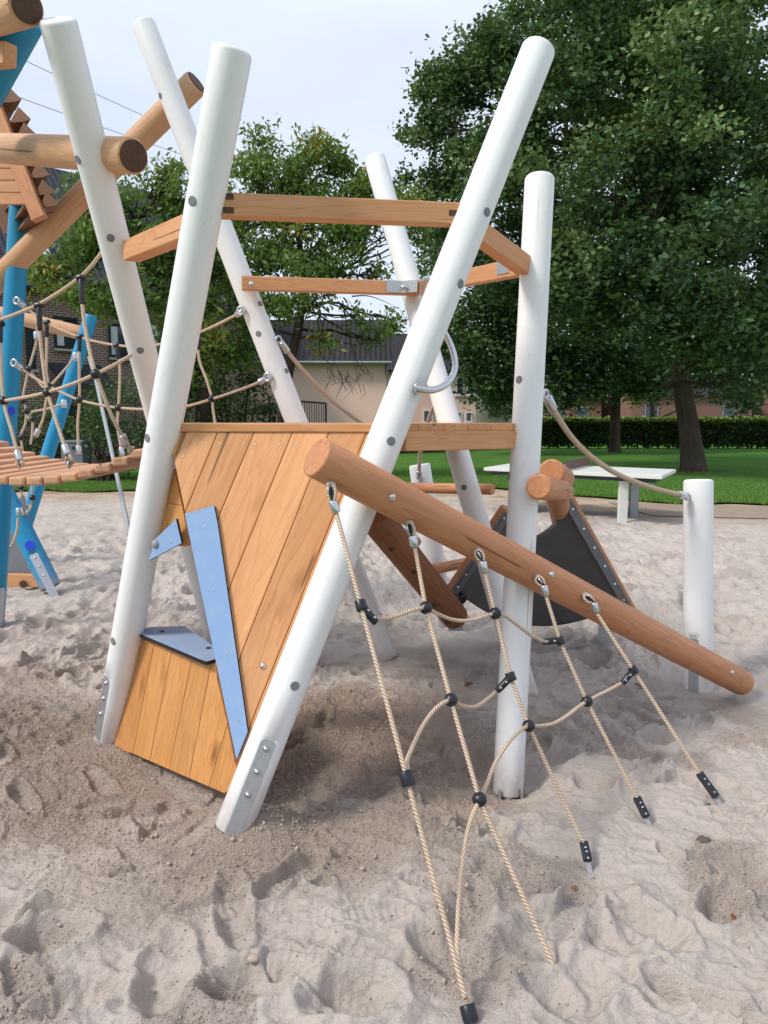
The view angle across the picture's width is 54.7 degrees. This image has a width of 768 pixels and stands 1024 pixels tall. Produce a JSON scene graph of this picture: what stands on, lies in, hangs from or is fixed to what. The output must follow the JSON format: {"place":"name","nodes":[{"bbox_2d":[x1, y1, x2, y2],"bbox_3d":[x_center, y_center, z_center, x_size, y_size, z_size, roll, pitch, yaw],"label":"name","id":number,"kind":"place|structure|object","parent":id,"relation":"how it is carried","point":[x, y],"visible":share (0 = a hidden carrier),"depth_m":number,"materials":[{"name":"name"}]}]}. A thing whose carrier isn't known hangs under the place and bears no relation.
{"place":"outdoors","nodes":[
{"label":"outdoors","id":0,"kind":"place"},
{"bbox_2d":[20,97,179,153],"bbox_3d":[-12.783,-20.263,40.000,0.024,7.437,42.278,2,7,13],"label":"overhead wire","id":1,"kind":"object","parent":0,"point":[103,127],"visible":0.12,"depth_m":33.14,"materials":[{"name":"metal"}]},
{"bbox_2d":[0,167,247,463],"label":"brick house","id":2,"kind":"structure","parent":0,"point":[60,348],"depth_m":26.09,"materials":[{"name":"brick"}]},
{"bbox_2d":[25,327,38,371],"bbox_3d":[-11.738,-5.569,24.657,0.160,1.811,0.393,7,10,43],"label":"window","id":3,"kind":"structure","parent":2,"relation":"in","point":[30,341],"depth_m":24.67,"materials":[{"name":"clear glass"}]},
{"bbox_2d":[53,316,77,351],"bbox_3d":[-10.896,-6.096,25.481,0.160,1.151,0.948,7,10,43],"label":"window","id":4,"kind":"structure","parent":2,"relation":"in","point":[61,343],"depth_m":25.45,"materials":[{"name":"clear glass"}]},
{"bbox_2d":[56,405,84,458],"bbox_3d":[-10.924,-2.663,25.865,0.130,2.100,1.000,7,10,43],"label":"door","id":5,"kind":"structure","parent":2,"relation":"in","point":[72,408],"depth_m":25.85,"materials":[{"name":"metal"}]},
{"bbox_2d":[108,323,129,360],"bbox_3d":[-9.595,-6.147,26.851,0.160,1.293,0.839,7,10,43],"label":"window","id":6,"kind":"structure","parent":2,"relation":"in","point":[115,334],"depth_m":26.78,"materials":[{"name":"clear glass"}]},
{"bbox_2d":[150,322,161,356],"bbox_3d":[-8.477,-6.453,28.039,0.080,1.343,0.823,7,10,43],"label":"window","id":7,"kind":"structure","parent":2,"relation":"in","point":[153,327],"depth_m":27.92,"materials":[{"name":"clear glass"}]},
{"bbox_2d":[27,61,278,172],"bbox_3d":[-12.783,-21.635,40.000,0.024,6.348,42.148,2,7,13],"label":"overhead wire","id":8,"kind":"object","parent":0,"point":[99,95],"visible":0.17,"depth_m":36.45,"materials":[{"name":"metal"}]},
{"bbox_2d":[247,320,391,422],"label":"beige house","id":9,"kind":"structure","parent":0,"point":[365,408],"depth_m":33.71,"materials":[{"name":"paint"}]},
{"bbox_2d":[0,487,767,1023],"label":"sand","id":10,"kind":"structure","parent":0,"point":[680,953],"depth_m":2.78,"materials":[{"name":"beige sand"}]},
{"bbox_2d":[0,0,203,627],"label":"roofed tower","id":11,"kind":"structure","parent":10,"relation":"on","point":[37,220],"depth_m":4.91,"materials":[{"name":"blue paint"}]},
{"bbox_2d":[9,328,77,549],"bbox_3d":[-3.193,-0.725,6.531,0.607,1.976,1.633,0,7,-4],"label":"rope net","id":12,"kind":"object","parent":11,"relation":"attached to","point":[21,437],"visible":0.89,"depth_m":7.19,"materials":[{"name":"beige fabric"}]},
{"bbox_2d":[87,356,129,533],"bbox_3d":[-2.492,-0.724,6.618,0.057,1.549,3.067,-3,8,-25],"label":"steel pole","id":13,"kind":"object","parent":11,"relation":"attached to","point":[120,492],"visible":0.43,"depth_m":6.11,"materials":[{"name":"silver metal"}]},
{"bbox_2d":[247,953,258,963],"bbox_3d":[-0.375,1.280,2.128,0.036,0.021,0.030,0,7,0],"label":"pebble","id":14,"kind":"object","parent":10,"relation":"on","point":[252,958],"visible":1,"depth_m":2.12,"materials":[{"name":"beige stone"}]},
{"bbox_2d":[39,16,753,835],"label":"play tower","id":15,"kind":"structure","parent":10,"relation":"on","point":[243,516],"depth_m":2.96,"materials":[{"name":"white paint"}]},
{"bbox_2d":[0,251,271,485],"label":"rope bridge","id":16,"kind":"structure","parent":15,"relation":"attached to","point":[19,466],"depth_m":3.92,"materials":[{"name":"beige fabric"}]},
{"bbox_2d":[275,335,363,422],"bbox_3d":[-0.333,-0.789,4.815,0.848,0.644,0.047,-5,9,-38],"label":"hand rope","id":17,"kind":"object","parent":15,"relation":"attached to","point":[283,346],"visible":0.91,"depth_m":4.70,"materials":[{"name":"fabric"}]},
{"bbox_2d":[368,482,494,628],"bbox_3d":[0.297,0.296,4.594,0.703,0.910,1.542,2,7,13],"label":"log ladder","id":18,"kind":"object","parent":15,"relation":"attached to","point":[389,536],"visible":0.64,"depth_m":4.30,"materials":[{"name":"brown wood"}]},
{"bbox_2d":[326,481,721,1023],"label":"climbing net","id":19,"kind":"object","parent":15,"relation":"hanging from","point":[469,1014],"visible":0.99,"depth_m":2.52,"materials":[{"name":"fabric"}]},
{"bbox_2d":[543,388,689,500],"bbox_3d":[1.240,-0.311,3.836,1.436,0.608,0.057,-6,9,-41],"label":"hand rope","id":20,"kind":"object","parent":15,"relation":"hanging from","point":[549,402],"visible":1,"depth_m":3.67,"materials":[{"name":"fabric"}]},
{"bbox_2d":[409,463,447,627],"bbox_3d":[0.336,0.249,5.487,0.318,1.220,0.158,3,8,25],"label":"rope post","id":21,"kind":"object","parent":10,"relation":"on","point":[431,550],"visible":0.25,"depth_m":5.41,"materials":[{"name":"white paint"}]},
{"bbox_2d":[416,405,433,482],"bbox_3d":[0.296,-0.505,5.026,0.068,0.698,0.689,-1,7,-10],"label":"hand rope","id":22,"kind":"object","parent":21,"relation":"attached to","point":[419,470],"visible":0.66,"depth_m":5.23,"materials":[{"name":"fabric"}]},
{"bbox_2d":[448,459,635,644],"bbox_3d":[0.749,0.358,4.423,1.127,1.388,2.323,4,8,28],"label":"belt slide","id":23,"kind":"object","parent":10,"relation":"on","point":[567,540],"visible":0.64,"depth_m":4.80,"materials":[{"name":"black rubber"}]},
{"bbox_2d":[484,457,675,523],"bbox_3d":[3.229,-0.418,12.396,3.323,0.938,1.575,6,9,39],"label":"tennis table","id":24,"kind":"object","parent":10,"relation":"on","point":[580,468],"visible":0.45,"depth_m":11.58,"materials":[{"name":"metal"}]},
{"bbox_2d":[683,479,713,693],"bbox_3d":[1.854,0.580,4.392,0.167,1.551,0.324,0,7,0],"label":"rope post","id":25,"kind":"object","parent":10,"relation":"on","point":[698,566],"visible":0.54,"depth_m":4.31,"materials":[{"name":"white metal"}]},
{"bbox_2d":[696,835,710,843],"bbox_3d":[1.181,1.214,2.743,0.051,0.032,0.045,4,8,27],"label":"pebble","id":26,"kind":"object","parent":10,"relation":"on","point":[702,839],"visible":0.89,"depth_m":2.73,"materials":[{"name":"beige stone"}]},
{"bbox_2d":[10,0,767,397],"label":"sky","id":27,"kind":"structure","parent":0,"point":[335,66],"materials":[{"name":"white"}]},
{"bbox_2d":[13,444,767,504],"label":"lawn","id":28,"kind":"structure","parent":0,"point":[731,458],"depth_m":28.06,"materials":[{"name":"green plant"}]},
{"bbox_2d":[16,400,42,455],"bbox_3d":[-10.452,-1.987,19.960,2.977,2.515,2.275,5,8,34],"label":"shrub","id":29,"kind":"object","parent":28,"relation":"on","point":[22,419],"visible":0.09,"depth_m":19.83,"materials":[{"name":"green plant"}]},
{"bbox_2d":[18,391,113,458],"bbox_3d":[-8.952,-1.815,20.146,3.246,2.955,2.608,0,7,0],"label":"shrub","id":30,"kind":"object","parent":28,"relation":"on","point":[46,420],"visible":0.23,"depth_m":19.93,"materials":[{"name":"green plant"}]},
{"bbox_2d":[59,440,91,480],"bbox_3d":[-7.927,-1.318,19.143,0.600,1.065,0.620,0,7,0],"label":"storage bin","id":31,"kind":"object","parent":28,"relation":"on","point":[82,458],"visible":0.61,"depth_m":18.87,"materials":[{"name":"black plastic"}]},
{"bbox_2d":[64,375,146,481],"bbox_3d":[-7.344,-2.169,19.870,2.474,3.000,3.121,-5,9,-38],"label":"shrub","id":32,"kind":"object","parent":28,"relation":"on","point":[97,430],"visible":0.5,"depth_m":19.41,"materials":[{"name":"green plant"}]},
{"bbox_2d":[26,147,264,422],"bbox_3d":[-5.830,-4.699,18.370,3.804,8.670,5.528,7,10,44],"label":"cherry tree","id":33,"kind":"object","parent":28,"relation":"on","point":[81,246],"visible":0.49,"depth_m":17.85,"materials":[{"name":"green plant"}]},
{"bbox_2d":[102,370,211,473],"bbox_3d":[-6.154,-2.525,19.787,2.786,3.397,3.341,0,7,0],"label":"shrub","id":34,"kind":"object","parent":28,"relation":"on","point":[138,436],"visible":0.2,"depth_m":19.41,"materials":[{"name":"green plant"}]},
{"bbox_2d":[154,329,238,422],"bbox_3d":[-5.214,-2.959,19.889,2.938,4.232,3.473,0,7,0],"label":"shrub","id":35,"kind":"object","parent":28,"relation":"on","point":[193,393],"visible":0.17,"depth_m":19.63,"materials":[{"name":"green plant"}]},
{"bbox_2d":[190,337,278,422],"bbox_3d":[-3.791,-2.912,20.161,2.915,4.071,3.155,0,7,0],"label":"shrub","id":36,"kind":"object","parent":28,"relation":"on","point":[265,410],"visible":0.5,"depth_m":19.96,"materials":[{"name":"green plant"}]},
{"bbox_2d":[268,398,326,422],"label":"steel gate","id":37,"kind":"structure","parent":28,"relation":"on","point":[311,402],"depth_m":25.89,"materials":[{"name":"grey metal"}]},
{"bbox_2d":[207,112,433,422],"bbox_3d":[-1.912,-5.322,19.324,5.956,9.739,4.248,3,8,25],"label":"cherry tree","id":38,"kind":"object","parent":28,"relation":"on","point":[271,257],"visible":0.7,"depth_m":18.64,"materials":[{"name":"green plant"}]},
{"bbox_2d":[400,449,499,452],"bbox_3d":[0.476,-3.268,36.086,17.785,0.981,1.089,-5,9,-37],"label":"hedge","id":39,"kind":"object","parent":28,"relation":"on","point":[435,451],"visible":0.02,"depth_m":36.89,"materials":[{"name":"green plant"}]},
{"bbox_2d":[476,387,512,422],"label":"cream house","id":40,"kind":"structure","parent":28,"relation":"on","point":[483,418],"depth_m":49.70,"materials":[{"name":"paint"}]},
{"bbox_2d":[485,403,512,421],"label":"shrub","id":41,"kind":"object","parent":28,"relation":"on","point":[493,411],"visible":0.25,"depth_m":49.26,"materials":[{"name":"green plant"}]},
{"bbox_2d":[501,315,644,378],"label":"distant tree","id":42,"kind":"object","parent":28,"relation":"on","point":[566,343],"depth_m":75.66,"materials":[{"name":"green plant"}]},
{"bbox_2d":[392,0,767,471],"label":"oak tree","id":43,"kind":"object","parent":28,"relation":"on","point":[684,67],"visible":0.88,"depth_m":18.33,"materials":[{"name":"green plant"}]},
{"bbox_2d":[403,220,767,451],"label":"oak tree","id":44,"kind":"object","parent":28,"relation":"on","point":[494,384],"visible":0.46,"depth_m":32.76,"materials":[{"name":"green plant"}]},
{"bbox_2d":[541,415,767,448],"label":"hedge","id":45,"kind":"object","parent":28,"relation":"on","point":[657,432],"visible":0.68,"depth_m":40.65,"materials":[{"name":"green plant"}]},
{"bbox_2d":[621,369,767,416],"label":"young tree","id":46,"kind":"object","parent":28,"relation":"on","point":[652,410],"visible":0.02,"depth_m":46.68,"materials":[{"name":"green plant"}]},
{"bbox_2d":[385,334,475,422],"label":"beige house","id":47,"kind":"structure","parent":0,"point":[423,410],"depth_m":44.27,"materials":[{"name":"paint"}]},
{"bbox_2d":[423,410,432,422],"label":"window","id":48,"kind":"structure","parent":47,"relation":"in","point":[425,412],"depth_m":44.06,"materials":[{"name":"clear glass"}]},
{"bbox_2d":[455,377,465,396],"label":"window","id":49,"kind":"structure","parent":47,"relation":"in","point":[459,390],"depth_m":44.20,"materials":[{"name":"clear glass"}]},
{"bbox_2d":[464,412,473,422],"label":"window","id":50,"kind":"structure","parent":47,"relation":"in","point":[468,417],"depth_m":44.52,"materials":[{"name":"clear glass"}]},
{"bbox_2d":[465,380,474,396],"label":"window","id":51,"kind":"structure","parent":47,"relation":"in","point":[468,395],"depth_m":44.32,"materials":[{"name":"clear glass"}]},
{"bbox_2d":[543,377,600,417],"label":"brick house","id":52,"kind":"structure","parent":0,"point":[593,413],"depth_m":59.46,"materials":[{"name":"brown brick"}]},
{"bbox_2d":[551,407,563,417],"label":"window","id":53,"kind":"structure","parent":52,"relation":"in","point":[560,412],"depth_m":59.47,"materials":[{"name":"glass"}]},
{"bbox_2d":[576,407,588,417],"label":"window","id":54,"kind":"structure","parent":52,"relation":"in","point":[586,414],"depth_m":59.47,"materials":[{"name":"glass"}]},
{"bbox_2d":[601,375,751,424],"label":"brick house","id":55,"kind":"structure","parent":0,"point":[704,407],"depth_m":55.49,"materials":[{"name":"brown brick"}]},
{"bbox_2d":[645,403,658,417],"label":"window","id":56,"kind":"structure","parent":55,"relation":"in","point":[647,409],"depth_m":55.47,"materials":[{"name":"glass"}]},
{"bbox_2d":[722,403,735,417],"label":"window","id":57,"kind":"structure","parent":55,"relation":"in","point":[725,412],"depth_m":55.48,"materials":[{"name":"glass"}]},
{"bbox_2d":[609,502,767,517],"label":"paving","id":58,"kind":"structure","parent":0,"point":[660,509],"depth_m":12.92,"materials":[{"name":"beige concrete"}]},
{"bbox_2d":[752,375,767,417],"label":"brick house","id":59,"kind":"structure","parent":0,"point":[764,408],"depth_m":57.56,"materials":[{"name":"brown brick"}]}
]}

